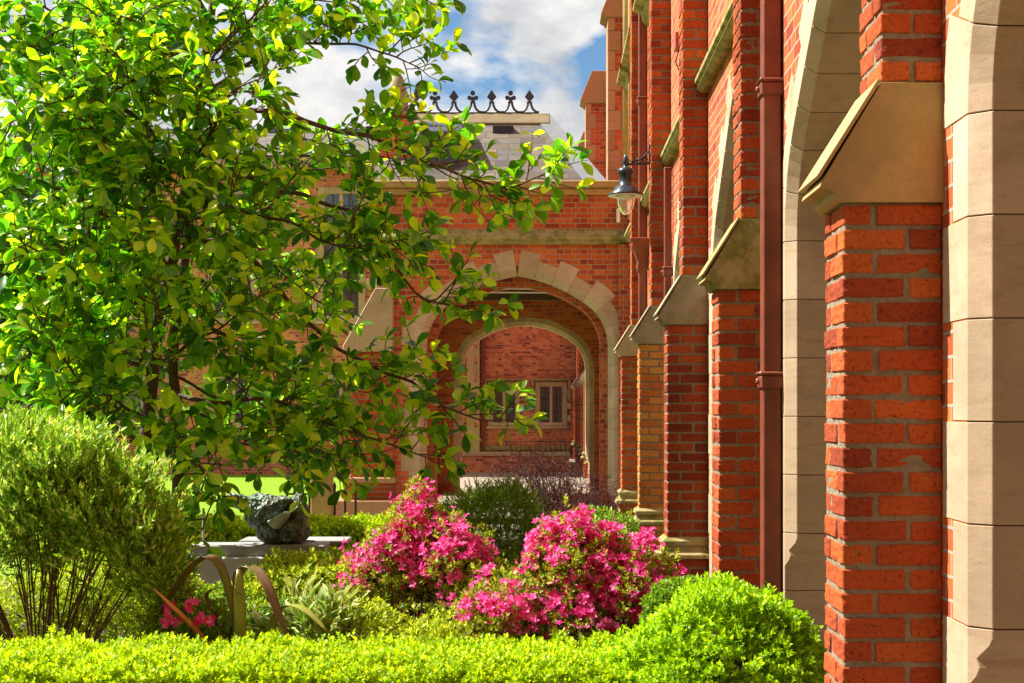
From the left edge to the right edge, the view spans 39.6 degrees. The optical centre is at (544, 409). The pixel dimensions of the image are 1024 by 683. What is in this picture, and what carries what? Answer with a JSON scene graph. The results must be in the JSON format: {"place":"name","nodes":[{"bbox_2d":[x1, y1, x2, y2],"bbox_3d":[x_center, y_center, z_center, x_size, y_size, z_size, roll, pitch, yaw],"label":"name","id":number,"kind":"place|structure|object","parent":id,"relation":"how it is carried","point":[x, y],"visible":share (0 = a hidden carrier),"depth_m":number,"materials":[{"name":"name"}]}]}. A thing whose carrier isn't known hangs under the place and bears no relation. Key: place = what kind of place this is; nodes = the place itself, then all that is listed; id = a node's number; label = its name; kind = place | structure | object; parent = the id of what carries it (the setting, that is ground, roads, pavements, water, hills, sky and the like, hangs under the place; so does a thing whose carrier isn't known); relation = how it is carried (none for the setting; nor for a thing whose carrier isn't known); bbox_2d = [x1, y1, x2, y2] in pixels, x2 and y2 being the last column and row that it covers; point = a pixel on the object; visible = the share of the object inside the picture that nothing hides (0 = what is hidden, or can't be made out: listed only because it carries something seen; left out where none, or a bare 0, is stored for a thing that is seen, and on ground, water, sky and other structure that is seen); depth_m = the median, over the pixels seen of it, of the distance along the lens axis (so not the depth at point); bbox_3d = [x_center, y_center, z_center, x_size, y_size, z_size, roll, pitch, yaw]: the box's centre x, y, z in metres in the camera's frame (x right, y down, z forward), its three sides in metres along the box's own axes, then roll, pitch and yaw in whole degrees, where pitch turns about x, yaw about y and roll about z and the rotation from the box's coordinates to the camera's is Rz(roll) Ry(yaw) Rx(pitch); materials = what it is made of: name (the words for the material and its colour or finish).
{"place":"outdoors","nodes":[
{"label":"outdoors","id":0,"kind":"place"},
{"bbox_2d":[0,129,376,473],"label":"range","id":1,"kind":"structure","parent":0,"point":[336,195],"depth_m":35.00,"materials":[{"name":"brick"}]},
{"bbox_2d":[101,382,140,427],"bbox_3d":[-10.300,-0.235,34.960,1.420,1.370,0.120,0,0,0],"label":"window","id":2,"kind":"structure","parent":1,"relation":"in","point":[132,396],"depth_m":34.99,"materials":[{"name":"stone"}]},
{"bbox_2d":[205,373,257,427],"bbox_3d":[-7.650,-0.235,34.960,1.420,1.370,0.120,0,0,0],"label":"window","id":3,"kind":"structure","parent":1,"relation":"in","point":[242,381],"depth_m":34.98,"materials":[{"name":"stone"}]},
{"bbox_2d":[204,244,260,323],"bbox_3d":[-7.650,-3.160,34.960,1.470,2.120,0.120,0,0,0],"label":"window","id":4,"kind":"structure","parent":1,"relation":"in","point":[253,288],"depth_m":34.95,"materials":[{"name":"stone"}]},
{"bbox_2d":[207,187,258,234],"bbox_3d":[-7.650,-4.860,34.960,1.420,1.220,0.120,0,0,0],"label":"window","id":5,"kind":"structure","parent":1,"relation":"in","point":[239,193],"depth_m":34.95,"materials":[{"name":"stone"}]},
{"bbox_2d":[313,373,350,417],"bbox_3d":[-5.000,-0.235,34.960,1.420,1.370,0.120,0,0,0],"label":"window","id":6,"kind":"structure","parent":1,"relation":"in","point":[339,392],"depth_m":34.98,"materials":[{"name":"stone"}]},
{"bbox_2d":[312,187,367,236],"bbox_3d":[-5.000,-4.860,34.960,1.420,1.220,0.120,0,0,0],"label":"window","id":7,"kind":"structure","parent":1,"relation":"in","point":[336,195],"depth_m":34.98,"materials":[{"name":"stone"}]},
{"bbox_2d":[311,238,370,323],"bbox_3d":[-5.000,-3.160,34.960,1.470,2.120,0.120,0,0,0],"label":"window","id":8,"kind":"structure","parent":1,"relation":"in","point":[359,299],"depth_m":34.96,"materials":[{"name":"stone"}]},
{"bbox_2d":[0,474,525,578],"bbox_3d":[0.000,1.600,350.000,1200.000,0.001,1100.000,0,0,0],"label":"ground","id":9,"kind":"structure","parent":0,"point":[271,483],"depth_m":28.79,"materials":[{"name":"green plant"}]},
{"bbox_2d":[0,122,191,558],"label":"background tree","id":10,"kind":"object","parent":9,"relation":"on","point":[24,191],"visible":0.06,"depth_m":14.02,"materials":[{"name":"green plant"}]},
{"bbox_2d":[311,468,333,516],"bbox_3d":[-2.659,1.150,17.000,0.280,0.900,0.280,0,0,0],"label":"gate post","id":11,"kind":"object","parent":9,"relation":"on","point":[319,505],"visible":0.22,"depth_m":16.88,"materials":[{"name":"stone"}]},
{"bbox_2d":[336,72,629,518],"bbox_3d":[-0.840,-1.750,23.701,4.220,6.700,7.403,0,0,0],"label":"gatehouse","id":12,"kind":"object","parent":9,"relation":"on","point":[565,272],"visible":0.53,"depth_m":20.30,"materials":[{"name":"brick"}]},
{"bbox_2d":[616,208,619,222],"bbox_3d":[1.045,-2.750,20.170,0.050,0.200,0.060,0,0,0],"label":"junction box","id":13,"kind":"object","parent":12,"relation":"attached to","point":[617,215],"visible":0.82,"depth_m":20.14,"materials":[{"name":"paint"}]},
{"bbox_2d":[571,0,1023,682],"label":"cloister building","id":14,"kind":"structure","parent":9,"relation":"on","point":[819,348],"depth_m":4.55,"materials":[{"name":"brick"}]},
{"bbox_2d":[617,64,629,91],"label":"window","id":15,"kind":"structure","parent":14,"relation":"in","point":[622,79],"depth_m":19.55,"materials":[{"name":"stone"}]},
{"bbox_2d":[620,27,629,78],"bbox_3d":[1.130,-6.800,18.300,0.220,4.800,2.000,0,0,0],"label":"window","id":16,"kind":"structure","parent":14,"relation":"in","point":[625,61],"depth_m":18.39,"materials":[{"name":"stone"}]},
{"bbox_2d":[607,144,649,214],"bbox_3d":[0.800,-2.237,13.870,0.368,0.685,0.368,0,0,45],"label":"wall lamp","id":17,"kind":"object","parent":14,"relation":"attached to","point":[625,193],"visible":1,"depth_m":13.81,"materials":[{"name":"black metal"}]},
{"bbox_2d":[633,0,649,26],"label":"window","id":18,"kind":"structure","parent":14,"relation":"in","point":[641,7],"depth_m":16.15,"materials":[{"name":"stone"}]},
{"bbox_2d":[674,32,679,76],"bbox_3d":[1.192,-3.060,12.732,0.055,0.620,0.196,0,0,0],"label":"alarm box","id":19,"kind":"object","parent":14,"relation":"attached to","point":[676,43],"visible":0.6,"depth_m":12.68,"materials":[{"name":"red plastic"}]},
{"bbox_2d":[0,0,605,141],"label":"sky","id":20,"kind":"structure","parent":0,"point":[550,49],"materials":[{"name":"blue"}]},
{"bbox_2d":[0,579,644,643],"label":"planting bed","id":21,"kind":"object","parent":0,"point":[141,636],"depth_m":10.83,"materials":[{"name":"soil"}]},
{"bbox_2d":[0,395,208,663],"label":"upright shrub","id":22,"kind":"object","parent":21,"relation":"on","point":[57,474],"visible":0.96,"depth_m":7.17,"materials":[{"name":"green plant"}]},
{"bbox_2d":[0,558,217,646],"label":"golden shrub","id":23,"kind":"object","parent":21,"relation":"on","point":[15,609],"visible":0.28,"depth_m":7.72,"materials":[{"name":"green plant"}]},
{"bbox_2d":[60,536,194,622],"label":"box hedge","id":24,"kind":"object","parent":21,"relation":"on","point":[83,555],"visible":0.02,"depth_m":10.66,"materials":[{"name":"green plant"}]},
{"bbox_2d":[136,590,250,643],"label":"dwarf azalea","id":25,"kind":"object","parent":21,"relation":"on","point":[169,620],"visible":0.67,"depth_m":7.16,"materials":[{"name":"pink plant"}]},
{"bbox_2d":[35,510,392,579],"bbox_3d":[-3.025,1.292,13.257,3.363,0.710,0.750,0,0,0],"label":"box hedge","id":26,"kind":"object","parent":21,"relation":"on","point":[343,525],"visible":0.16,"depth_m":13.04,"materials":[{"name":"green plant"}]},
{"bbox_2d":[130,580,320,648],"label":"dark shrub","id":27,"kind":"object","parent":21,"relation":"on","point":[220,592],"visible":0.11,"depth_m":7.86,"materials":[{"name":"green plant"}]},
{"bbox_2d":[153,554,327,644],"bbox_3d":[-1.517,0.981,7.077,0.942,0.541,0.254,0,0,4],"label":"flax plant","id":28,"kind":"object","parent":21,"relation":"on","point":[234,590],"visible":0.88,"depth_m":7.03,"materials":[{"name":"brown plant"}]},
{"bbox_2d":[190,537,351,624],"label":"stone plinth","id":29,"kind":"structure","parent":21,"relation":"on","point":[248,551],"depth_m":10.36,"materials":[{"name":"grey stone"}]},
{"bbox_2d":[201,493,310,544],"bbox_3d":[-2.122,0.804,10.486,0.786,0.395,0.372,0,0,0],"label":"bronze sculpture","id":30,"kind":"object","parent":29,"relation":"on","point":[271,519],"visible":0.89,"depth_m":10.40,"materials":[{"name":"grey stone"}]},
{"bbox_2d":[0,0,595,565],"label":"magnolia tree","id":31,"kind":"object","parent":21,"relation":"on","point":[134,52],"visible":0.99,"depth_m":9.08,"materials":[{"name":"green plant"}]},
{"bbox_2d":[222,542,402,636],"bbox_3d":[-1.335,1.178,8.243,1.097,0.851,0.859,0,0,0],"label":"leafy shrub","id":32,"kind":"object","parent":21,"relation":"on","point":[322,564],"visible":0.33,"depth_m":8.09,"materials":[{"name":"green plant"}]},
{"bbox_2d":[246,572,392,662],"bbox_3d":[-1.162,1.218,7.306,0.796,0.769,0.658,0,0,0],"label":"variegated plant","id":33,"kind":"object","parent":21,"relation":"on","point":[318,605],"visible":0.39,"depth_m":7.25,"materials":[{"name":"green plant"}]},
{"bbox_2d":[0,622,668,682],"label":"box hedge","id":34,"kind":"object","parent":21,"relation":"on","point":[164,658],"visible":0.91,"depth_m":6.17,"materials":[{"name":"green plant"}]},
{"bbox_2d":[298,593,500,663],"bbox_3d":[-0.735,1.328,7.306,1.230,0.760,0.781,0,0,0],"label":"shrub","id":35,"kind":"object","parent":21,"relation":"on","point":[441,630],"visible":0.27,"depth_m":7.27,"materials":[{"name":"green plant"}]},
{"bbox_2d":[328,473,507,638],"bbox_3d":[-0.664,0.989,7.906,1.094,1.266,0.871,0,0,30],"label":"azalea bush","id":36,"kind":"object","parent":21,"relation":"on","point":[422,543],"visible":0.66,"depth_m":7.77,"materials":[{"name":"pink plant"}]},
{"bbox_2d":[421,473,550,631],"bbox_3d":[-0.480,1.016,9.753,0.905,1.175,1.263,0,0,37],"label":"feathery shrub","id":37,"kind":"object","parent":21,"relation":"on","point":[491,495],"visible":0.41,"depth_m":9.68,"materials":[{"name":"green plant"}]},
{"bbox_2d":[428,493,686,647],"bbox_3d":[0.121,1.024,7.486,1.456,1.168,0.862,0,0,0],"label":"azalea bush","id":38,"kind":"object","parent":21,"relation":"on","point":[603,588],"visible":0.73,"depth_m":7.31,"materials":[{"name":"pink plant"}]},
{"bbox_2d":[480,443,638,526],"bbox_3d":[0.111,0.955,12.860,1.321,1.299,1.741,0,0,-10],"label":"weeping maple","id":39,"kind":"object","parent":21,"relation":"on","point":[557,491],"visible":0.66,"depth_m":12.98,"materials":[{"name":"purple plant"}]},
{"bbox_2d":[517,504,651,587],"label":"leafy shrub","id":40,"kind":"object","parent":21,"relation":"on","point":[607,515],"visible":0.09,"depth_m":11.31,"materials":[{"name":"green plant"}]},
{"bbox_2d":[612,574,725,630],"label":"leafy shrub","id":41,"kind":"object","parent":21,"relation":"on","point":[661,592],"visible":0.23,"depth_m":6.94,"materials":[{"name":"green plant"}]},
{"bbox_2d":[588,569,826,682],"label":"round bush","id":42,"kind":"object","parent":21,"relation":"on","point":[783,646],"visible":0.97,"depth_m":6.01,"materials":[{"name":"green plant"}]},
{"bbox_2d":[463,142,578,456],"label":"court building","id":43,"kind":"structure","parent":0,"point":[543,362],"depth_m":47.00,"materials":[{"name":"brick"}]},
{"bbox_2d":[485,379,524,428],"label":"window","id":44,"kind":"structure","parent":43,"relation":"in","point":[500,397],"depth_m":46.95,"materials":[{"name":"stone"}]},
{"bbox_2d":[531,379,571,428],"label":"window","id":45,"kind":"structure","parent":43,"relation":"in","point":[551,399],"depth_m":46.95,"materials":[{"name":"stone"}]},
{"bbox_2d":[437,458,613,522],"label":"court paving","id":46,"kind":"structure","parent":0,"point":[470,475],"depth_m":31.88,"materials":[{"name":"beige stone"}]},
{"bbox_2d":[461,441,569,471],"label":"court wall","id":47,"kind":"structure","parent":46,"relation":"on","point":[473,461],"depth_m":36.00,"materials":[{"name":"brick"}]},
{"bbox_2d":[484,523,617,547],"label":"path","id":48,"kind":"structure","parent":0,"point":[506,532],"depth_m":19.07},
{"bbox_2d":[286,486,310,512],"bbox_3d":[-2.944,1.230,17.000,0.314,0.740,0.038,0,0,0],"label":"iron railing","id":49,"kind":"object","parent":48,"relation":"on","point":[309,500],"visible":0.03,"depth_m":16.99,"materials":[{"name":"black metal"}]},
{"bbox_2d":[333,481,356,516],"bbox_3d":[-2.384,1.230,17.000,0.294,0.740,0.038,0,0,0],"label":"iron railing","id":50,"kind":"object","parent":48,"relation":"on","point":[355,501],"visible":0.34,"depth_m":16.99,"materials":[{"name":"black metal"}]}
]}

